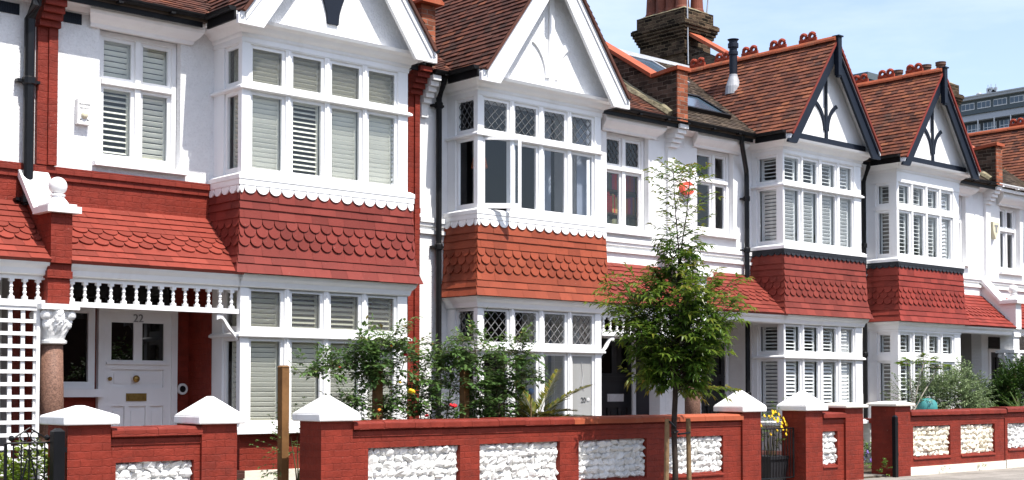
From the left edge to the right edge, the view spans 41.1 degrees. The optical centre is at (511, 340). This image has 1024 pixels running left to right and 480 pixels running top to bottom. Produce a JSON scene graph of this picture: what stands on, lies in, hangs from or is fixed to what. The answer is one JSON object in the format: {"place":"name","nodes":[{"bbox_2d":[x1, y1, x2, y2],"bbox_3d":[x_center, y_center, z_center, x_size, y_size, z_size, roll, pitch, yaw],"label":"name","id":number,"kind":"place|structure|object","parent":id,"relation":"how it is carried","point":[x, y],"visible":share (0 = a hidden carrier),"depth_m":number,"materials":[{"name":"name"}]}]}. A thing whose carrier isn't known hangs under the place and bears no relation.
{"place":"outdoors","nodes":[
{"label":"outdoors","id":0,"kind":"place"},
{"bbox_2d":[18,0,439,479],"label":"terraced house","id":1,"kind":"structure","parent":0,"point":[223,197],"depth_m":17.54,"materials":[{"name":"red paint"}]},
{"bbox_2d":[63,308,104,396],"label":"porch window","id":2,"kind":"structure","parent":1,"relation":"in","point":[79,350],"depth_m":17.08,"materials":[{"name":"black glass"}]},
{"bbox_2d":[104,312,170,426],"bbox_3d":[-4.816,0.653,17.569,0.940,1.990,0.100,2,-3,-42],"label":"front door","id":3,"kind":"structure","parent":1,"relation":"in","point":[137,365],"depth_m":17.59,"materials":[{"name":"white wood"}]},
{"bbox_2d":[92,30,188,175],"bbox_3d":[-4.710,-2.966,17.164,1.260,1.705,0.357,2,-3,-42],"label":"window","id":4,"kind":"structure","parent":1,"relation":"in","point":[133,84],"depth_m":17.22,"materials":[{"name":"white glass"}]},
{"bbox_2d":[208,287,411,433],"bbox_3d":[-2.646,0.283,18.279,2.800,1.870,0.775,2,-3,-42],"label":"bay window","id":5,"kind":"structure","parent":1,"relation":"in","point":[251,397],"depth_m":17.64,"materials":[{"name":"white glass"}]},
{"bbox_2d":[208,36,414,198],"bbox_3d":[-2.646,-2.906,18.393,2.800,1.822,0.775,2,-3,-42],"label":"bay window","id":6,"kind":"structure","parent":1,"relation":"in","point":[377,108],"depth_m":18.07,"materials":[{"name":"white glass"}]},
{"bbox_2d":[413,0,681,418],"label":"terraced house","id":7,"kind":"structure","parent":0,"point":[545,112],"depth_m":20.94,"materials":[{"name":"white paint"}]},
{"bbox_2d":[471,157,487,168],"bbox_3d":[-0.505,-3.196,21.142,0.260,1.060,0.260,2,-3,-42],"label":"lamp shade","id":8,"kind":"object","parent":7,"relation":"hanging from","point":[472,166],"visible":0.27,"depth_m":21.08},
{"bbox_2d":[443,89,607,227],"bbox_3d":[0.337,-2.715,20.912,2.730,1.822,1.048,2,-3,-42],"label":"bay window","id":9,"kind":"structure","parent":7,"relation":"in","point":[478,134],"depth_m":20.46,"materials":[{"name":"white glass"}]},
{"bbox_2d":[446,307,605,418],"bbox_3d":[0.245,0.477,20.899,2.730,1.870,0.775,2,-3,-42],"label":"bay window","id":10,"kind":"structure","parent":7,"relation":"in","point":[573,353],"depth_m":21.04,"materials":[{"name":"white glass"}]},
{"bbox_2d":[601,338,631,415],"bbox_3d":[1.758,0.982,23.545,0.880,2.020,0.075,2,-3,-42],"label":"front door","id":11,"kind":"structure","parent":7,"relation":"in","point":[616,400],"depth_m":23.57,"materials":[{"name":"black wood"}]},
{"bbox_2d":[607,173,636,226],"bbox_3d":[1.838,-1.861,23.648,1.080,2.390,0.310,2,-3,-42],"label":"bookcase","id":12,"kind":"object","parent":7,"relation":"in","point":[631,200],"visible":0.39,"depth_m":23.68,"materials":[{"name":"multicoloured wood"}]},
{"bbox_2d":[606,132,655,237],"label":"window","id":13,"kind":"structure","parent":7,"relation":"in","point":[620,168],"depth_m":23.19,"materials":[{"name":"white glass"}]},
{"bbox_2d":[606,0,881,461],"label":"terraced house","id":14,"kind":"structure","parent":0,"point":[783,139],"depth_m":25.40,"materials":[{"name":"white paint"}]},
{"bbox_2d":[701,343,724,413],"bbox_3d":[3.713,1.045,25.318,0.720,2.020,0.075,2,-3,-42],"label":"front door","id":15,"kind":"structure","parent":14,"relation":"in","point":[719,380],"depth_m":25.41,"materials":[{"name":"black wood"}]},
{"bbox_2d":[694,149,739,239],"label":"window","id":16,"kind":"structure","parent":14,"relation":"in","point":[723,183],"depth_m":24.78,"materials":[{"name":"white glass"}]},
{"bbox_2d":[750,149,866,256],"bbox_3d":[5.643,-2.537,25.909,2.650,1.822,0.775,2,-3,-42],"label":"bay window","id":17,"kind":"structure","parent":14,"relation":"in","point":[844,203],"depth_m":25.50,"materials":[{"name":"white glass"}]},
{"bbox_2d":[751,324,868,425],"bbox_3d":[5.643,0.652,25.795,2.650,1.870,0.775,2,-3,-42],"label":"bay window","id":18,"kind":"structure","parent":14,"relation":"in","point":[834,358],"depth_m":25.41,"materials":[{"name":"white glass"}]},
{"bbox_2d":[587,0,1023,96],"label":"sky","id":19,"kind":"structure","parent":0,"point":[981,42],"materials":[{"name":"blue"}]},
{"bbox_2d":[864,474,884,476],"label":"garden path","id":20,"kind":"structure","parent":0,"point":[867,475],"depth_m":22.51,"materials":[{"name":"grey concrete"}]},
{"bbox_2d":[864,463,886,477],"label":"garden soil","id":21,"kind":"structure","parent":0,"point":[867,470],"depth_m":23.68,"materials":[{"name":"beige soil"}]},
{"bbox_2d":[0,437,49,479],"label":"garden shrub","id":22,"kind":"object","parent":21,"relation":"on","point":[17,465],"visible":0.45,"depth_m":13.35,"materials":[{"name":"green plant"}]},
{"bbox_2d":[40,396,244,479],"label":"garden wall","id":23,"kind":"structure","parent":21,"relation":"on","point":[200,443],"depth_m":13.61,"materials":[{"name":"red brick"}]},
{"bbox_2d":[250,396,305,479],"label":"rose","id":24,"kind":"object","parent":21,"relation":"on","point":[297,473],"visible":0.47,"depth_m":15.82,"materials":[{"name":"green plant"}]},
{"bbox_2d":[277,365,288,479],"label":"wooden post","id":25,"kind":"object","parent":21,"relation":"on","point":[283,426],"visible":1,"depth_m":15.54,"materials":[{"name":"brown wood"}]},
{"bbox_2d":[288,313,447,419],"bbox_3d":[-1.704,0.846,16.495,2.333,2.394,1.134,2,-3,-42],"label":"rose bush","id":26,"kind":"object","parent":21,"relation":"on","point":[368,350],"visible":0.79,"depth_m":16.44,"materials":[{"name":"green plant"}]},
{"bbox_2d":[372,368,382,419],"bbox_3d":[-1.637,1.214,16.605,0.110,1.760,0.110,2,-3,-42],"label":"wooden post","id":27,"kind":"object","parent":21,"relation":"on","point":[378,393],"visible":0.39,"depth_m":16.59,"materials":[{"name":"brown wood"}]},
{"bbox_2d":[393,326,493,418],"bbox_3d":[-0.941,0.966,17.358,1.450,2.315,1.099,2,-3,-42],"label":"rose bush","id":28,"kind":"object","parent":21,"relation":"on","point":[440,359],"visible":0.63,"depth_m":17.25,"materials":[{"name":"green plant"}]},
{"bbox_2d":[459,367,468,418],"bbox_3d":[-0.611,1.236,17.483,0.106,1.780,0.106,2,-3,-42],"label":"wooden post","id":29,"kind":"object","parent":21,"relation":"on","point":[463,394],"visible":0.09,"depth_m":17.47,"materials":[{"name":"brown wood"}]},
{"bbox_2d":[439,307,549,418],"bbox_3d":[-0.239,0.858,17.910,1.916,2.557,1.100,2,-3,-42],"label":"rose bush","id":30,"kind":"object","parent":21,"relation":"on","point":[517,366],"visible":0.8,"depth_m":17.87,"materials":[{"name":"green plant"}]},
{"bbox_2d":[292,390,766,479],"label":"garden wall","id":31,"kind":"structure","parent":21,"relation":"on","point":[339,440],"depth_m":17.05,"materials":[{"name":"red brick"}]},
{"bbox_2d":[528,388,533,416],"bbox_3d":[0.253,1.370,18.222,0.090,1.465,0.088,2,-3,-42],"label":"garden ornament","id":32,"kind":"object","parent":21,"relation":"on","point":[531,390],"visible":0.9,"depth_m":18.23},
{"bbox_2d":[499,369,595,417],"bbox_3d":[0.355,0.810,18.693,1.924,0.880,1.235,2,-3,-42],"label":"palm","id":33,"kind":"object","parent":21,"relation":"on","point":[535,407],"visible":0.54,"depth_m":18.81,"materials":[{"name":"green plant"}]},
{"bbox_2d":[776,391,868,479],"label":"garden wall","id":34,"kind":"structure","parent":21,"relation":"on","point":[828,441],"depth_m":21.20,"materials":[{"name":"red brick"}]},
{"bbox_2d":[863,418,870,462],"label":"wall","id":35,"kind":"structure","parent":21,"relation":"on","point":[867,433],"depth_m":26.47,"materials":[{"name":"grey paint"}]},
{"bbox_2d":[863,440,871,467],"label":"flower clump","id":36,"kind":"object","parent":21,"relation":"on","point":[868,450],"visible":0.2,"depth_m":24.65,"materials":[{"name":"green plant"}]},
{"bbox_2d":[880,362,947,409],"bbox_3d":[7.681,1.389,26.006,1.531,1.989,1.312,2,-3,-42],"label":"olive shrub","id":37,"kind":"object","parent":21,"relation":"on","point":[905,385],"visible":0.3,"depth_m":25.94,"materials":[{"name":"green plant"}]},
{"bbox_2d":[894,353,951,409],"bbox_3d":[7.672,1.296,25.444,1.582,2.128,0.629,2,-3,-42],"label":"tall plant","id":38,"kind":"object","parent":21,"relation":"on","point":[937,367],"visible":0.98,"depth_m":25.45,"materials":[{"name":"green plant"}]},
{"bbox_2d":[866,401,1006,476],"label":"garden wall","id":39,"kind":"structure","parent":21,"relation":"on","point":[932,441],"depth_m":23.48,"materials":[{"name":"red brick"}]},
{"bbox_2d":[906,366,989,409],"bbox_3d":[8.407,1.434,26.316,2.371,1.923,1.676,7,-7,-73],"label":"olive shrub","id":40,"kind":"object","parent":21,"relation":"on","point":[947,385],"visible":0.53,"depth_m":26.15,"materials":[{"name":"green plant"}]},
{"bbox_2d":[932,356,1000,408],"bbox_3d":[9.001,1.367,27.332,1.715,2.126,1.329,2,-3,-42],"label":"olive shrub","id":41,"kind":"object","parent":21,"relation":"on","point":[974,376],"visible":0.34,"depth_m":27.30,"materials":[{"name":"green plant"}]},
{"bbox_2d":[961,354,1023,408],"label":"hedge","id":42,"kind":"object","parent":21,"relation":"on","point":[1011,381],"visible":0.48,"depth_m":28.02,"materials":[{"name":"green plant"}]},
{"bbox_2d":[990,406,1023,467],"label":"garden wall","id":43,"kind":"structure","parent":21,"relation":"on","point":[1014,436],"depth_m":25.28,"materials":[{"name":"red paint"}]},
{"bbox_2d":[1002,391,1023,405],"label":"fern","id":44,"kind":"object","parent":21,"relation":"on","point":[1007,403],"visible":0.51,"depth_m":26.80,"materials":[{"name":"green plant"}]},
{"bbox_2d":[854,63,1016,417],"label":"terraced house","id":45,"kind":"structure","parent":0,"point":[925,185],"depth_m":28.13,"materials":[{"name":"white paint"}]},
{"bbox_2d":[867,330,960,417],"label":"bay window","id":46,"kind":"structure","parent":45,"relation":"in","point":[933,343],"depth_m":27.67,"materials":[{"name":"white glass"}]},
{"bbox_2d":[866,171,964,268],"bbox_3d":[8.390,-2.448,28.401,2.550,1.822,0.775,2,-3,-42],"label":"bay window","id":47,"kind":"structure","parent":45,"relation":"in","point":[932,189],"depth_m":27.86,"materials":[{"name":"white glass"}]},
{"bbox_2d":[948,196,971,266],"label":"window","id":48,"kind":"structure","parent":45,"relation":"in","point":[960,232],"depth_m":30.54,"materials":[{"name":"white glass"}]},
{"bbox_2d":[864,467,1023,479],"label":"pavement","id":49,"kind":"structure","parent":0,"point":[1017,473],"depth_m":22.64,"materials":[{"name":"grey concrete"}]},
{"bbox_2d":[49,428,66,479],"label":"gate post","id":50,"kind":"object","parent":49,"relation":"on","point":[58,449],"visible":1,"depth_m":12.85,"materials":[{"name":"black paint"}]},
{"bbox_2d":[3,427,49,479],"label":"iron gate","id":51,"kind":"structure","parent":50,"relation":"attached to","point":[45,437],"depth_m":12.79,"materials":[{"name":"black metal"}]},
{"bbox_2d":[664,419,668,479],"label":"tree stake","id":52,"kind":"object","parent":49,"relation":"on","point":[666,456],"visible":1,"depth_m":17.55,"materials":[{"name":"brown wood"}]},
{"bbox_2d":[583,156,757,479],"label":"street tree","id":53,"kind":"object","parent":49,"relation":"on","point":[684,364],"visible":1,"depth_m":17.52,"materials":[{"name":"green plant"}]},
{"bbox_2d":[686,418,691,479],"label":"tree stake","id":54,"kind":"object","parent":49,"relation":"on","point":[688,450],"visible":1,"depth_m":17.83,"materials":[{"name":"brown wood"}]},
{"bbox_2d":[876,458,891,475],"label":"weed","id":55,"kind":"object","parent":49,"relation":"on","point":[885,460],"visible":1,"depth_m":22.36,"materials":[{"name":"green plant"}]},
{"bbox_2d":[892,415,898,477],"bbox_3d":[6.310,1.744,22.453,0.110,1.020,0.064,2,-3,-42],"label":"gate post","id":56,"kind":"object","parent":49,"relation":"on","point":[895,455],"visible":1,"depth_m":22.42,"materials":[{"name":"black metal"}]},
{"bbox_2d":[894,61,1023,402],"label":"terraced house","id":57,"kind":"structure","parent":0,"point":[999,152],"depth_m":31.62,"materials":[{"name":"white paint"}]},
{"bbox_2d":[991,352,1002,384],"bbox_3d":[11.539,1.299,32.418,0.740,2.020,0.075,2,-3,-42],"label":"front door","id":58,"kind":"structure","parent":57,"relation":"in","point":[995,364],"depth_m":32.36,"materials":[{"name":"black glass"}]},
{"bbox_2d":[999,206,1023,275],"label":"window","id":59,"kind":"structure","parent":57,"relation":"in","point":[1005,231],"depth_m":31.95,"materials":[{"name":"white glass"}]},
{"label":"garden path","id":60,"kind":"structure","parent":0,"visible":0},
{"bbox_2d":[762,454,788,479],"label":"planter","id":61,"kind":"object","parent":60,"relation":"on","point":[784,465],"visible":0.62,"depth_m":20.93,"materials":[{"name":"black metal"}]},
{"bbox_2d":[761,401,787,455],"bbox_3d":[4.046,1.550,21.140,0.788,1.318,0.965,0,-2,-6],"label":"flowering shrub","id":62,"kind":"object","parent":61,"relation":"in","point":[778,420],"visible":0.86,"depth_m":21.06,"materials":[{"name":"yellow plant"}]},
{"bbox_2d":[761,427,794,479],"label":"iron gate","id":63,"kind":"structure","parent":60,"relation":"on","point":[779,477],"depth_m":20.68,"materials":[{"name":"black metal"}]},
{"label":"ground","id":64,"kind":"structure","parent":0,"visible":0},
{"bbox_2d":[0,0,51,479],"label":"terraced house","id":65,"kind":"structure","parent":64,"relation":"on","point":[24,256],"depth_m":15.97,"materials":[{"name":"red paint"}]},
{"bbox_2d":[0,302,39,475],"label":"lattice screen","id":66,"kind":"object","parent":65,"relation":"attached to","point":[22,359],"visible":0.73,"depth_m":15.29,"materials":[{"name":"white wood"}]},
{"bbox_2d":[853,72,877,80],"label":"office building","id":67,"kind":"structure","parent":64,"relation":"on","point":[872,76],"depth_m":163.36,"materials":[{"name":"grey stone"}]},
{"bbox_2d":[958,84,1023,132],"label":"office building","id":68,"kind":"structure","parent":64,"relation":"on","point":[991,108],"depth_m":205.09,"materials":[{"name":"grey concrete"}]},
{"bbox_2d":[961,103,974,111],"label":"ribbon window","id":69,"kind":"structure","parent":68,"relation":"in","point":[971,106],"depth_m":207.81,"materials":[{"name":"grey glass"}]},
{"bbox_2d":[967,124,980,132],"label":"window","id":70,"kind":"structure","parent":68,"relation":"in","point":[971,128],"depth_m":207.81,"materials":[{"name":"grey glass"}]},
{"bbox_2d":[977,100,990,108],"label":"ribbon window","id":71,"kind":"structure","parent":68,"relation":"in","point":[983,104],"depth_m":205.87,"materials":[{"name":"grey glass"}]},
{"bbox_2d":[983,121,996,129],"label":"window","id":72,"kind":"structure","parent":68,"relation":"in","point":[990,125],"depth_m":205.89,"materials":[{"name":"grey glass"}]},
{"bbox_2d":[993,97,1006,105],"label":"ribbon window","id":73,"kind":"structure","parent":68,"relation":"in","point":[1001,101],"depth_m":203.97,"materials":[{"name":"grey glass"}]},
{"bbox_2d":[1000,119,1012,127],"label":"window","id":74,"kind":"structure","parent":68,"relation":"in","point":[1003,123],"depth_m":204.09,"materials":[{"name":"grey glass"}]},
{"bbox_2d":[1010,94,1023,103],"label":"ribbon window","id":75,"kind":"structure","parent":68,"relation":"in","point":[1019,98],"depth_m":201.96,"materials":[{"name":"grey glass"}]},
{"bbox_3d":[7.742,1.941,25.564,0.460,0.808,0.430,2,-3,-42],"label":"garden table","id":76,"kind":"object","parent":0,"visible":0},
{"bbox_2d":[916,398,937,409],"bbox_3d":[7.773,1.311,25.597,0.390,0.450,0.392,2,-3,-42],"label":"teal cover","id":77,"kind":"object","parent":76,"relation":"on","point":[926,403],"visible":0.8,"depth_m":25.45,"materials":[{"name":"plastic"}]}
]}

